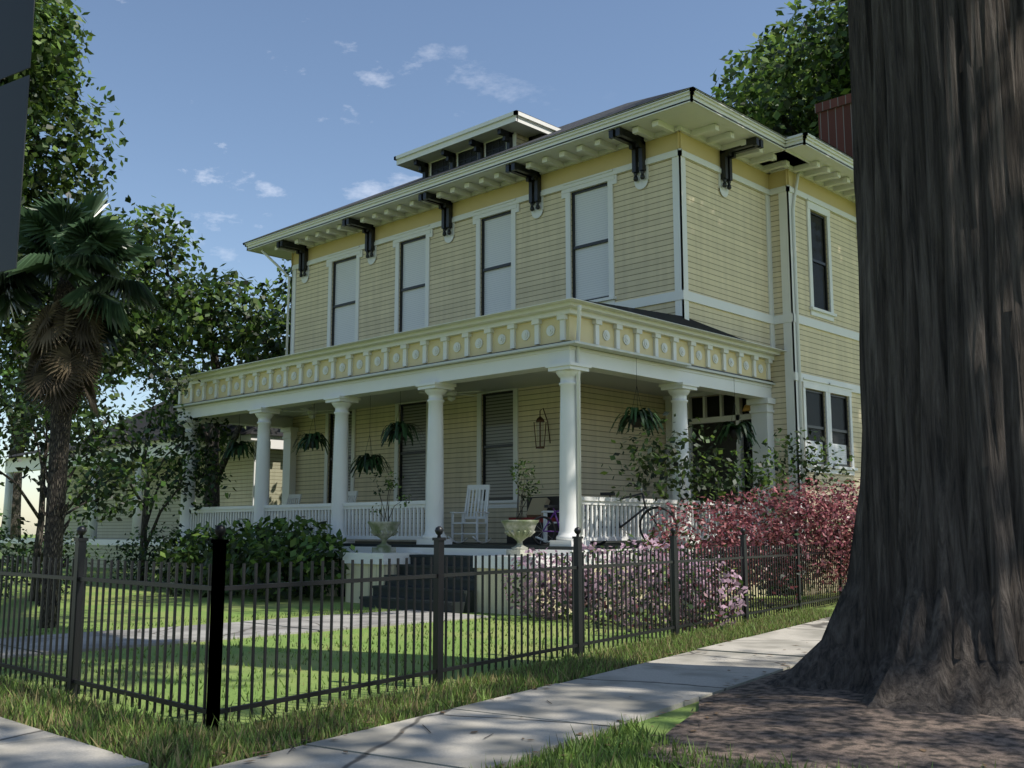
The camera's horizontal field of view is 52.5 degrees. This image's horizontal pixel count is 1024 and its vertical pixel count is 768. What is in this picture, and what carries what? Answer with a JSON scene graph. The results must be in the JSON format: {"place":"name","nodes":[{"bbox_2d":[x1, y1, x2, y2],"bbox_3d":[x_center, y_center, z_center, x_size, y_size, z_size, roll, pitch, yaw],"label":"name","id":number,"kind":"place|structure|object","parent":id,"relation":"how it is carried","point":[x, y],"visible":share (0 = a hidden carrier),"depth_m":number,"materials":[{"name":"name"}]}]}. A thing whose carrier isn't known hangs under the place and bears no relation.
{"place":"outdoors","nodes":[
{"label":"outdoors","id":0,"kind":"place"},
{"bbox_2d":[0,349,284,570],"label":"neighbour house","id":1,"kind":"structure","parent":0,"point":[241,472],"depth_m":38.79,"materials":[{"name":"beige wood"}]},
{"bbox_2d":[0,610,829,767],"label":"sidewalk","id":2,"kind":"structure","parent":0,"point":[653,688],"depth_m":7.41,"materials":[{"name":"concrete"}]},
{"bbox_2d":[0,0,34,271],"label":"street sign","id":3,"kind":"object","parent":2,"relation":"on","point":[16,25],"visible":1,"depth_m":4.00,"materials":[{"name":"grey metal"}]},
{"bbox_2d":[208,620,986,766],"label":"leaf litter","id":4,"kind":"object","parent":2,"relation":"on","point":[580,733],"visible":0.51,"depth_m":6.87,"materials":[{"name":"brown plant"}]},
{"bbox_2d":[0,535,838,767],"bbox_3d":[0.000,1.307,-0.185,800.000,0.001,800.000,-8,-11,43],"label":"ground","id":5,"kind":"structure","parent":0,"point":[671,719],"depth_m":11.59,"materials":[{"name":"green plant"}]},
{"bbox_2d":[0,0,128,299],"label":"tall tree","id":6,"kind":"object","parent":5,"relation":"on","point":[51,71],"depth_m":33.74,"materials":[{"name":"green plant"}]},
{"bbox_2d":[0,187,160,627],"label":"windmill palm","id":7,"kind":"object","parent":5,"relation":"on","point":[87,242],"depth_m":14.62,"materials":[{"name":"green plant"}]},
{"bbox_2d":[0,352,168,600],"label":"small tree","id":8,"kind":"object","parent":5,"relation":"on","point":[106,493],"depth_m":19.87,"materials":[{"name":"green plant"}]},
{"bbox_2d":[0,509,200,597],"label":"dark shrub","id":9,"kind":"object","parent":5,"relation":"on","point":[9,546],"visible":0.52,"depth_m":23.91,"materials":[{"name":"green plant"}]},
{"bbox_2d":[0,198,216,537],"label":"tree","id":10,"kind":"object","parent":5,"relation":"on","point":[5,352],"depth_m":55.21,"materials":[{"name":"green plant"}]},
{"bbox_2d":[6,343,235,580],"bbox_3d":[-9.601,2.069,26.012,5.380,5.858,5.814,-8,-11,43],"label":"small tree","id":11,"kind":"object","parent":5,"relation":"on","point":[180,470],"depth_m":25.84,"materials":[{"name":"green plant"}]},
{"bbox_2d":[0,671,265,767],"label":"grass","id":12,"kind":"structure","parent":5,"relation":"on","point":[34,708],"depth_m":7.00,"materials":[{"name":"green plant"}]},
{"bbox_2d":[84,195,291,540],"bbox_3d":[-9.053,0.213,33.233,11.851,11.581,10.106,-8,-11,43],"label":"tree","id":13,"kind":"object","parent":5,"relation":"on","point":[155,328],"depth_m":32.25,"materials":[{"name":"green plant"}]},
{"bbox_2d":[147,515,357,601],"bbox_3d":[-5.588,3.646,21.471,6.784,1.874,3.005,-8,-11,43],"label":"hydrangea shrub","id":14,"kind":"object","parent":5,"relation":"on","point":[263,548],"visible":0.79,"depth_m":20.66,"materials":[{"name":"green plant"}]},
{"bbox_2d":[277,259,291,302],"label":"tree","id":15,"kind":"object","parent":5,"relation":"on","point":[281,279],"depth_m":59.63,"materials":[{"name":"green plant"}]},
{"bbox_2d":[0,525,850,730],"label":"steel fence","id":16,"kind":"object","parent":5,"relation":"on","point":[216,588],"visible":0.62,"depth_m":8.65,"materials":[{"name":"black metal"}]},
{"bbox_2d":[343,552,571,616],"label":"porch steps","id":17,"kind":"structure","parent":5,"relation":"on","point":[356,557],"depth_m":17.88,"materials":[{"name":"grey concrete"}]},
{"bbox_2d":[156,298,785,611],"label":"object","id":18,"kind":"object","parent":5,"relation":"on","point":[678,358],"visible":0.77,"depth_m":20.41,"materials":[{"name":"white wood"}]},
{"bbox_2d":[234,417,242,454],"bbox_3d":[-6.709,1.108,25.510,0.280,1.270,0.266,-8,-11,43],"label":"hanging planter","id":19,"kind":"object","parent":18,"relation":"hanging from","point":[235,452],"visible":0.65,"depth_m":25.39,"materials":[{"name":"grey"}]},
{"bbox_2d":[218,440,256,460],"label":"hanging fern fronds","id":20,"kind":"object","parent":19,"relation":"hanging from","point":[241,445],"visible":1,"depth_m":25.26,"materials":[{"name":"green plant"}]},
{"bbox_2d":[286,494,301,520],"bbox_3d":[-5.853,3.391,26.385,0.610,1.185,0.852,-6,-10,38],"label":"rocking chair","id":21,"kind":"object","parent":18,"relation":"on","point":[297,496],"visible":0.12,"depth_m":26.71,"materials":[{"name":"white paint"}]},
{"bbox_2d":[283,404,334,418],"bbox_3d":[-4.870,0.663,25.468,1.353,0.400,1.292,-8,-11,43],"label":"ceiling fan","id":22,"kind":"object","parent":18,"relation":"attached to","point":[312,411],"visible":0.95,"depth_m":25.35,"materials":[{"name":"white paint"}]},
{"bbox_2d":[308,403,318,447],"bbox_3d":[-4.466,0.807,23.391,0.280,1.270,0.266,-8,-11,43],"label":"hanging planter","id":23,"kind":"object","parent":18,"relation":"hanging from","point":[310,444],"visible":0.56,"depth_m":23.25,"materials":[{"name":"grey"}]},
{"bbox_2d":[291,432,330,454],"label":"hanging fern fronds","id":24,"kind":"object","parent":23,"relation":"hanging from","point":[305,440],"visible":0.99,"depth_m":23.16,"materials":[{"name":"green plant"}]},
{"bbox_2d":[324,491,357,533],"bbox_3d":[-4.107,3.099,24.324,0.852,1.185,0.610,6,-10,-36],"label":"rocking chair","id":25,"kind":"object","parent":18,"relation":"on","point":[352,493],"visible":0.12,"depth_m":24.52,"materials":[{"name":"white paint"}]},
{"bbox_2d":[363,395,373,469],"bbox_3d":[-3.064,0.940,22.369,0.280,1.820,0.266,-8,-11,43],"label":"hanging planter","id":26,"kind":"object","parent":18,"relation":"hanging from","point":[369,467],"visible":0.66,"depth_m":22.28,"materials":[{"name":"grey"}]},
{"bbox_2d":[348,453,391,477],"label":"hanging fern fronds","id":27,"kind":"object","parent":26,"relation":"hanging from","point":[366,459],"visible":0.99,"depth_m":22.12,"materials":[{"name":"green plant"}]},
{"bbox_2d":[368,521,400,552],"bbox_3d":[-2.403,2.877,19.502,0.630,0.580,0.630,-8,-11,43],"label":"urn","id":28,"kind":"object","parent":18,"relation":"on","point":[383,531],"visible":1,"depth_m":19.34,"materials":[{"name":"stone"}]},
{"bbox_2d":[369,472,410,520],"bbox_3d":[-2.380,2.140,19.608,0.896,0.994,0.720,-8,-11,43],"label":"urn plant","id":29,"kind":"object","parent":28,"relation":"on","point":[388,485],"depth_m":19.64,"materials":[{"name":"green plant"}]},
{"bbox_2d":[394,391,403,439],"bbox_3d":[-2.296,0.516,21.340,0.280,1.270,0.266,-8,-11,43],"label":"hanging planter","id":30,"kind":"object","parent":18,"relation":"hanging from","point":[402,438],"visible":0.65,"depth_m":21.25,"materials":[{"name":"grey"}]},
{"bbox_2d":[380,421,424,446],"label":"hanging fern fronds","id":31,"kind":"object","parent":30,"relation":"hanging from","point":[398,426],"visible":1,"depth_m":21.06,"materials":[{"name":"green plant"}]},
{"bbox_2d":[419,389,480,401],"bbox_3d":[-1.253,0.178,22.050,1.353,0.400,1.292,-8,-11,43],"label":"ceiling fan","id":32,"kind":"object","parent":18,"relation":"attached to","point":[451,394],"visible":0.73,"depth_m":21.93,"materials":[{"name":"white paint"}]},
{"bbox_2d":[448,485,491,543],"bbox_3d":[-0.842,2.603,20.828,0.610,1.185,0.852,-4,-9,23],"label":"rocking chair","id":33,"kind":"object","parent":18,"relation":"on","point":[465,516],"visible":0.98,"depth_m":21.06,"materials":[{"name":"white paint"}]},
{"bbox_2d":[501,520,538,555],"bbox_3d":[0.129,2.538,17.110,0.630,0.580,0.630,-8,-11,43],"label":"urn","id":34,"kind":"object","parent":18,"relation":"on","point":[519,531],"visible":0.99,"depth_m":16.95,"materials":[{"name":"stone"}]},
{"bbox_2d":[508,458,542,519],"bbox_3d":[0.239,1.770,17.261,0.583,1.071,0.776,-1,-8,7],"label":"urn plant","id":35,"kind":"object","parent":34,"relation":"in","point":[522,463],"depth_m":17.19,"materials":[{"name":"green plant"}]},
{"bbox_2d":[535,511,558,542],"bbox_3d":[0.878,2.469,19.887,0.852,1.185,0.610,0,-8,-1],"label":"rocking chair","id":36,"kind":"object","parent":18,"relation":"on","point":[545,533],"visible":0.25,"depth_m":19.59,"materials":[{"name":"white paint"}]},
{"bbox_2d":[531,505,594,545],"bbox_3d":[0.923,2.481,18.575,0.595,0.849,1.398,-8,-11,43],"label":"bicycle","id":37,"kind":"object","parent":18,"relation":"on","point":[554,531],"visible":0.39,"depth_m":18.41,"materials":[{"name":"purple"}]},
{"bbox_2d":[584,483,677,545],"bbox_3d":[2.008,2.321,18.374,1.814,1.108,0.593,-7,-11,40],"label":"bicycle","id":38,"kind":"object","parent":18,"relation":"on","point":[636,514],"visible":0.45,"depth_m":18.23,"materials":[{"name":"grey metal"}]},
{"bbox_2d":[629,363,642,427],"bbox_3d":[2.256,0.149,18.748,0.280,1.270,0.266,-8,-11,43],"label":"hanging planter","id":39,"kind":"object","parent":18,"relation":"hanging from","point":[638,422],"visible":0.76,"depth_m":18.60,"materials":[{"name":"grey"}]},
{"bbox_2d":[609,407,663,436],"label":"hanging fern fronds","id":40,"kind":"object","parent":39,"relation":"hanging from","point":[649,418],"visible":0.98,"depth_m":18.50,"materials":[{"name":"green plant"}]},
{"bbox_2d":[729,392,739,438],"bbox_3d":[4.535,0.484,21.112,0.280,1.270,0.266,-8,-11,43],"label":"hanging planter","id":41,"kind":"object","parent":18,"relation":"hanging from","point":[732,434],"visible":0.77,"depth_m":20.97,"materials":[{"name":"grey"}]},
{"bbox_2d":[713,421,760,448],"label":"hanging fern fronds","id":42,"kind":"object","parent":41,"relation":"in","point":[741,428],"visible":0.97,"depth_m":20.92,"materials":[{"name":"green plant"}]},
{"bbox_2d":[111,604,833,767],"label":"grass strip","id":43,"kind":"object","parent":5,"relation":"on","point":[541,674],"depth_m":7.95,"materials":[{"name":"green plant"}]},
{"bbox_2d":[243,87,859,574],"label":"house trim","id":44,"kind":"structure","parent":5,"relation":"on","point":[695,125],"depth_m":22.36,"materials":[{"name":"white wood"}]},
{"bbox_2d":[534,408,550,448],"bbox_3d":[0.677,0.935,21.933,0.246,0.869,0.437,-15,-17,61],"label":"porch lantern","id":45,"kind":"object","parent":44,"relation":"attached to","point":[540,420],"visible":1,"depth_m":21.87,"materials":[{"name":"black metal"}]},
{"bbox_2d":[293,159,861,593],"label":"house wall","id":46,"kind":"structure","parent":5,"relation":"on","point":[727,248],"depth_m":22.80,"materials":[{"name":"yellow wood"}]},
{"bbox_2d":[244,87,785,243],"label":"house roof","id":47,"kind":"structure","parent":46,"relation":"on","point":[601,115],"depth_m":24.39,"materials":[{"name":"grey"}]},
{"bbox_2d":[394,110,564,180],"bbox_3d":[0.069,-5.700,26.977,4.357,1.847,4.500,-8,-11,43],"label":"roof dormer","id":48,"kind":"object","parent":47,"relation":"on","point":[496,135],"visible":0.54,"depth_m":25.20,"materials":[{"name":"white wood"}]},
{"bbox_2d":[261,172,809,587],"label":"downspouts","id":49,"kind":"object","parent":46,"relation":"attached to","point":[578,405],"visible":0.76,"depth_m":21.98,"materials":[{"name":"white metal"}]},
{"bbox_2d":[276,127,856,282],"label":"roof brackets","id":50,"kind":"object","parent":46,"relation":"attached to","point":[636,144],"visible":0.69,"depth_m":22.90,"materials":[{"name":"black wood"}]},
{"bbox_2d":[323,169,857,511],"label":"house windows","id":51,"kind":"structure","parent":46,"relation":"in","point":[591,276],"depth_m":23.59,"materials":[{"name":"grey glass"}]},
{"bbox_2d":[663,392,753,541],"bbox_3d":[4.588,1.744,23.311,2.726,3.552,0.452,-8,-11,43],"label":"front door","id":52,"kind":"structure","parent":46,"relation":"in","point":[712,412],"depth_m":23.38,"materials":[{"name":"black glass"}]},
{"bbox_2d":[814,136,852,157],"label":"roof","id":53,"kind":"structure","parent":46,"relation":"on","point":[833,146],"depth_m":22.16,"materials":[{"name":"grey"}]},
{"bbox_2d":[815,93,852,156],"bbox_3d":[9.062,-6.033,28.143,1.120,3.250,1.120,-8,-11,43],"label":"house chimney","id":54,"kind":"object","parent":53,"relation":"on","point":[835,121],"visible":0.39,"depth_m":27.88,"materials":[{"name":"red brick"}]},
{"bbox_2d":[500,534,747,629],"bbox_3d":[1.504,2.920,15.130,3.928,1.481,1.696,-8,-11,43],"label":"flowering bush","id":55,"kind":"object","parent":5,"relation":"on","point":[655,546],"visible":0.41,"depth_m":14.89,"materials":[{"name":"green plant"}]},
{"bbox_2d":[554,548,805,637],"bbox_3d":[2.797,2.925,14.508,1.347,1.198,6.761,-6,-10,35],"label":"flowering bush","id":56,"kind":"object","parent":5,"relation":"on","point":[690,606],"visible":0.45,"depth_m":13.47,"materials":[{"name":"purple plant"}]},
{"bbox_2d":[600,412,858,595],"bbox_3d":[4.218,2.345,19.369,7.132,3.365,2.007,8,-11,-43],"label":"green shrub","id":57,"kind":"object","parent":5,"relation":"on","point":[659,461],"visible":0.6,"depth_m":18.80,"materials":[{"name":"green plant"}]},
{"bbox_2d":[642,475,859,599],"bbox_3d":[6.260,2.857,19.564,10.345,2.437,2.771,6,-10,-37],"label":"loropetalum shrub","id":58,"kind":"object","parent":5,"relation":"on","point":[824,533],"visible":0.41,"depth_m":17.90,"materials":[{"name":"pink plant"}]},
{"bbox_2d":[710,0,850,137],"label":"tree","id":59,"kind":"object","parent":5,"relation":"on","point":[772,103],"depth_m":40.33,"materials":[{"name":"green plant"}]},
{"bbox_2d":[802,5,849,98],"bbox_3d":[24.142,-7.408,41.494,25.517,28.972,26.514,-8,-11,43],"label":"tree","id":60,"kind":"object","parent":5,"relation":"on","point":[841,44],"depth_m":39.29,"materials":[{"name":"green plant"}]},
{"bbox_2d":[643,668,1023,767],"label":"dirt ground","id":61,"kind":"structure","parent":5,"relation":"on","point":[821,728],"depth_m":6.59,"materials":[{"name":"brown soil"}]},
{"bbox_2d":[766,0,1023,718],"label":"trunk","id":62,"kind":"object","parent":5,"relation":"on","point":[927,615],"visible":0.97,"depth_m":8.21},
{"bbox_2d":[0,0,847,534],"label":"sky","id":63,"kind":"structure","parent":0,"point":[253,119],"materials":[{"name":"blue"}]},
{"bbox_2d":[507,496,558,543],"bbox_3d":[0.462,2.758,21.051,0.850,0.950,0.750,-8,-11,43],"label":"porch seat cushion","id":64,"kind":"object","parent":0,"point":[535,506],"visible":0.48,"depth_m":20.97,"materials":[{"name":"beige fabric"}]},
{"bbox_2d":[458,714,995,767],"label":"grass","id":65,"kind":"structure","parent":0,"point":[615,756],"depth_m":5.96,"materials":[{"name":"green plant"}]}
]}

